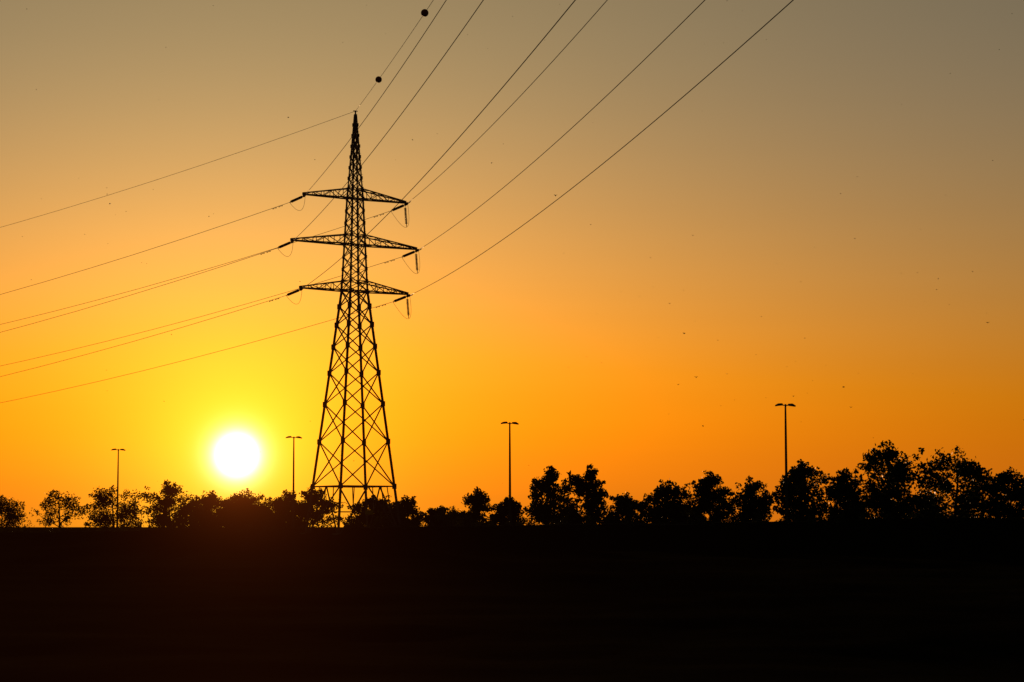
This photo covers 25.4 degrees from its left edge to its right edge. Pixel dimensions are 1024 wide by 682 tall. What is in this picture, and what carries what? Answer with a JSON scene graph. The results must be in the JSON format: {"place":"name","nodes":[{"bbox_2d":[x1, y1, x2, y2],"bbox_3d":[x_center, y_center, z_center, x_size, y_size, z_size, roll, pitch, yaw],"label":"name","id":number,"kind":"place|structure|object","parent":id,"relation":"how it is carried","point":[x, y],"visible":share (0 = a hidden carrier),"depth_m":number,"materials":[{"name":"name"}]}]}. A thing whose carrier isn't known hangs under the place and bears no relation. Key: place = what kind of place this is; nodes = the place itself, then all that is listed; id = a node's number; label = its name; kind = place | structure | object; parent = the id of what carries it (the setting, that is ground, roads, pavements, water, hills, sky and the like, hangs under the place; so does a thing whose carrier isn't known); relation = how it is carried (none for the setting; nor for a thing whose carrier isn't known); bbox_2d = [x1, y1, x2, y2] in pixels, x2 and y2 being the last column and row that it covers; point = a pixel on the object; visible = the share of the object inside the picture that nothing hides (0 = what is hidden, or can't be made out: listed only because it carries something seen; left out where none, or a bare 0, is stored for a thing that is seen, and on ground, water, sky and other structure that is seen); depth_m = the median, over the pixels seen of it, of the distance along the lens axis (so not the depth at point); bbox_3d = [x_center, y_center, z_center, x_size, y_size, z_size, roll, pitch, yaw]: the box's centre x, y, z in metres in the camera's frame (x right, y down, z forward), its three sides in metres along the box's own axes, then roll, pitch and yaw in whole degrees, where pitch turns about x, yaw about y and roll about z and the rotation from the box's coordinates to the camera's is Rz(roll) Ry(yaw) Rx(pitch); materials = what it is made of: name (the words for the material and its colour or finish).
{"place":"outdoors","nodes":[
{"label":"outdoors","id":0,"kind":"place"},
{"bbox_2d":[0,521,807,532],"bbox_3d":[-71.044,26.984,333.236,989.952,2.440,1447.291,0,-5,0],"label":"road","id":1,"kind":"structure","parent":0,"point":[569,524],"depth_m":206.27,"materials":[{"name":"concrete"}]},
{"bbox_2d":[0,527,1023,681],"bbox_3d":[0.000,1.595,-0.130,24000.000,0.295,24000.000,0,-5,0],"label":"ground","id":2,"kind":"structure","parent":0,"point":[123,611],"depth_m":42.08,"materials":[{"name":"soil"}]},
{"bbox_2d":[0,495,27,531],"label":"tree","id":3,"kind":"object","parent":2,"relation":"on","point":[11,518],"visible":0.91,"depth_m":391.66,"materials":[{"name":"black plant"}]},
{"bbox_2d":[29,489,92,531],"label":"tree","id":4,"kind":"object","parent":2,"relation":"on","point":[67,502],"visible":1,"depth_m":375.75,"materials":[{"name":"black plant"}]},
{"bbox_2d":[83,485,145,530],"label":"tree","id":5,"kind":"object","parent":2,"relation":"on","point":[104,499],"visible":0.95,"depth_m":354.99,"materials":[{"name":"black plant"}]},
{"bbox_2d":[134,479,200,529],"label":"tree","id":6,"kind":"object","parent":2,"relation":"on","point":[166,503],"visible":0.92,"depth_m":337.59,"materials":[{"name":"black plant"}]},
{"bbox_2d":[167,495,214,527],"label":"tree","id":7,"kind":"object","parent":2,"relation":"on","point":[191,515],"visible":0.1,"depth_m":368.12,"materials":[{"name":"black plant"}]},
{"bbox_2d":[189,490,238,528],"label":"tree","id":8,"kind":"object","parent":2,"relation":"on","point":[206,517],"visible":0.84,"depth_m":328.67,"materials":[{"name":"brown plant"}]},
{"bbox_2d":[166,511,285,529],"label":"bush","id":9,"kind":"object","parent":2,"relation":"on","point":[186,523],"visible":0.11,"depth_m":332.54,"materials":[{"name":"black plant"}]},
{"bbox_2d":[213,496,243,525],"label":"tree","id":10,"kind":"object","parent":2,"relation":"on","point":[223,508],"visible":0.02,"depth_m":354.53,"materials":[{"name":"brown plant"}]},
{"bbox_2d":[219,488,270,527],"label":"tree","id":11,"kind":"object","parent":2,"relation":"on","point":[236,518],"visible":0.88,"depth_m":315.41,"materials":[{"name":"brown plant"}]},
{"bbox_2d":[253,497,278,527],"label":"tree","id":12,"kind":"object","parent":2,"relation":"on","point":[269,500],"visible":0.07,"depth_m":347.61,"materials":[{"name":"brown plant"}]},
{"bbox_2d":[255,489,311,527],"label":"tree","id":13,"kind":"object","parent":2,"relation":"on","point":[281,504],"visible":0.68,"depth_m":311.56,"materials":[{"name":"black plant"}]},
{"bbox_2d":[284,487,343,527],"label":"tree","id":14,"kind":"object","parent":2,"relation":"on","point":[301,508],"visible":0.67,"depth_m":303.93,"materials":[{"name":"black plant"}]},
{"bbox_2d":[337,495,390,527],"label":"tree","id":15,"kind":"object","parent":2,"relation":"on","point":[360,516],"visible":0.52,"depth_m":291.44,"materials":[{"name":"black plant"}]},
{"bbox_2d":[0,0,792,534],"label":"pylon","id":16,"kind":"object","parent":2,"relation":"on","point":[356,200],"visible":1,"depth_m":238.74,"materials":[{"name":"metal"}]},
{"bbox_2d":[386,495,426,526],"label":"tree","id":17,"kind":"object","parent":2,"relation":"on","point":[408,509],"visible":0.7,"depth_m":284.63,"materials":[{"name":"black plant"}]},
{"bbox_2d":[424,505,452,525],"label":"tree","id":18,"kind":"object","parent":2,"relation":"on","point":[431,512],"visible":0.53,"depth_m":275.45,"materials":[{"name":"black plant"}]},
{"bbox_2d":[422,518,476,525],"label":"bush","id":19,"kind":"object","parent":2,"relation":"on","point":[457,524],"visible":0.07,"depth_m":275.41,"materials":[{"name":"black plant"}]},
{"bbox_2d":[436,486,494,525],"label":"tree","id":20,"kind":"object","parent":2,"relation":"on","point":[477,500],"visible":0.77,"depth_m":271.82,"materials":[{"name":"black plant"}]},
{"bbox_2d":[485,495,525,525],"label":"tree","id":21,"kind":"object","parent":2,"relation":"on","point":[500,516],"visible":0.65,"depth_m":264.14,"materials":[{"name":"black plant"}]},
{"bbox_2d":[523,465,580,524],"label":"tree","id":22,"kind":"object","parent":2,"relation":"on","point":[545,513],"visible":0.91,"depth_m":257.65,"materials":[{"name":"black plant"}]},
{"bbox_2d":[557,464,618,523],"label":"tree","id":23,"kind":"object","parent":2,"relation":"on","point":[592,492],"visible":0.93,"depth_m":250.78,"materials":[{"name":"black plant"}]},
{"bbox_2d":[598,492,647,523],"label":"tree","id":24,"kind":"object","parent":2,"relation":"on","point":[613,514],"visible":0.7,"depth_m":245.75,"materials":[{"name":"black plant"}]},
{"bbox_2d":[627,478,697,522],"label":"tree","id":25,"kind":"object","parent":2,"relation":"on","point":[669,505],"visible":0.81,"depth_m":238.02,"materials":[{"name":"black plant"}]},
{"bbox_2d":[678,470,736,522],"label":"tree","id":26,"kind":"object","parent":2,"relation":"on","point":[709,498],"visible":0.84,"depth_m":234.43,"materials":[{"name":"black plant"}]},
{"bbox_2d":[729,476,774,521],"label":"tree","id":27,"kind":"object","parent":2,"relation":"on","point":[750,503],"visible":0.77,"depth_m":229.70,"materials":[{"name":"black plant"}]},
{"bbox_2d":[822,467,868,520],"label":"tree","id":28,"kind":"object","parent":2,"relation":"on","point":[842,492],"visible":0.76,"depth_m":215.03,"materials":[{"name":"black plant"}]},
{"bbox_2d":[826,493,921,518],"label":"bush","id":29,"kind":"object","parent":2,"relation":"on","point":[912,516],"visible":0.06,"depth_m":216.89,"materials":[{"name":"black plant"}]},
{"bbox_2d":[847,440,938,518],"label":"tree","id":30,"kind":"object","parent":2,"relation":"on","point":[894,475],"visible":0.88,"depth_m":210.27,"materials":[{"name":"black plant"}]},
{"bbox_2d":[894,489,957,517],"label":"bush","id":31,"kind":"object","parent":2,"relation":"on","point":[940,506],"visible":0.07,"depth_m":232.20,"materials":[{"name":"black plant"}]},
{"bbox_2d":[948,497,1023,517],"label":"bush","id":32,"kind":"object","parent":2,"relation":"on","point":[981,511],"visible":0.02,"depth_m":209.65,"materials":[{"name":"black plant"}]},
{"bbox_2d":[982,466,1023,517],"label":"tree","id":33,"kind":"object","parent":2,"relation":"on","point":[1000,507],"visible":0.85,"depth_m":198.74,"materials":[{"name":"black plant"}]},
{"bbox_2d":[0,518,1023,550],"bbox_3d":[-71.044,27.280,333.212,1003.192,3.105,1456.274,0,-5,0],"label":"road embankment","id":34,"kind":"structure","parent":0,"point":[977,534],"depth_m":184.16,"materials":[{"name":"soil"}]},
{"bbox_2d":[111,449,125,530],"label":"road lamp","id":35,"kind":"object","parent":34,"relation":"on","point":[117,486],"visible":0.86,"depth_m":307.52,"materials":[{"name":"metal"}]},
{"bbox_2d":[286,436,301,527],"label":"road lamp","id":36,"kind":"object","parent":34,"relation":"on","point":[293,522],"visible":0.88,"depth_m":264.97,"materials":[{"name":"metal"}]},
{"bbox_2d":[0,502,1008,533],"bbox_3d":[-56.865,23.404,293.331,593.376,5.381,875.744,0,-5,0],"label":"verge bushes","id":37,"kind":"object","parent":34,"relation":"on","point":[529,523],"visible":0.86,"depth_m":210.92,"materials":[{"name":"black plant"}]},
{"bbox_2d":[501,422,518,524],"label":"road lamp","id":38,"kind":"object","parent":34,"relation":"on","point":[510,515],"visible":0.91,"depth_m":228.60,"materials":[{"name":"metal"}]},
{"bbox_2d":[775,403,795,520],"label":"road lamp","id":39,"kind":"object","parent":34,"relation":"on","point":[786,476],"visible":0.82,"depth_m":194.62,"materials":[{"name":"metal"}]},
{"bbox_2d":[766,459,831,520],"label":"tree","id":40,"kind":"object","parent":34,"relation":"on","point":[800,486],"visible":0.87,"depth_m":219.28,"materials":[{"name":"black plant"}]},
{"bbox_2d":[865,445,995,517],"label":"tree","id":41,"kind":"object","parent":34,"relation":"on","point":[967,499],"visible":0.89,"depth_m":203.88,"materials":[{"name":"black plant"}]},
{"bbox_2d":[0,0,1023,526],"label":"sky","id":42,"kind":"structure","parent":0,"point":[754,163],"materials":[{"name":"orange"}]},
{"bbox_2d":[22,5,1011,510],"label":"flying midges","id":43,"kind":"object","parent":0,"point":[650,257],"visible":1,"depth_m":15.88,"materials":[{"name":"grey"}]}
]}

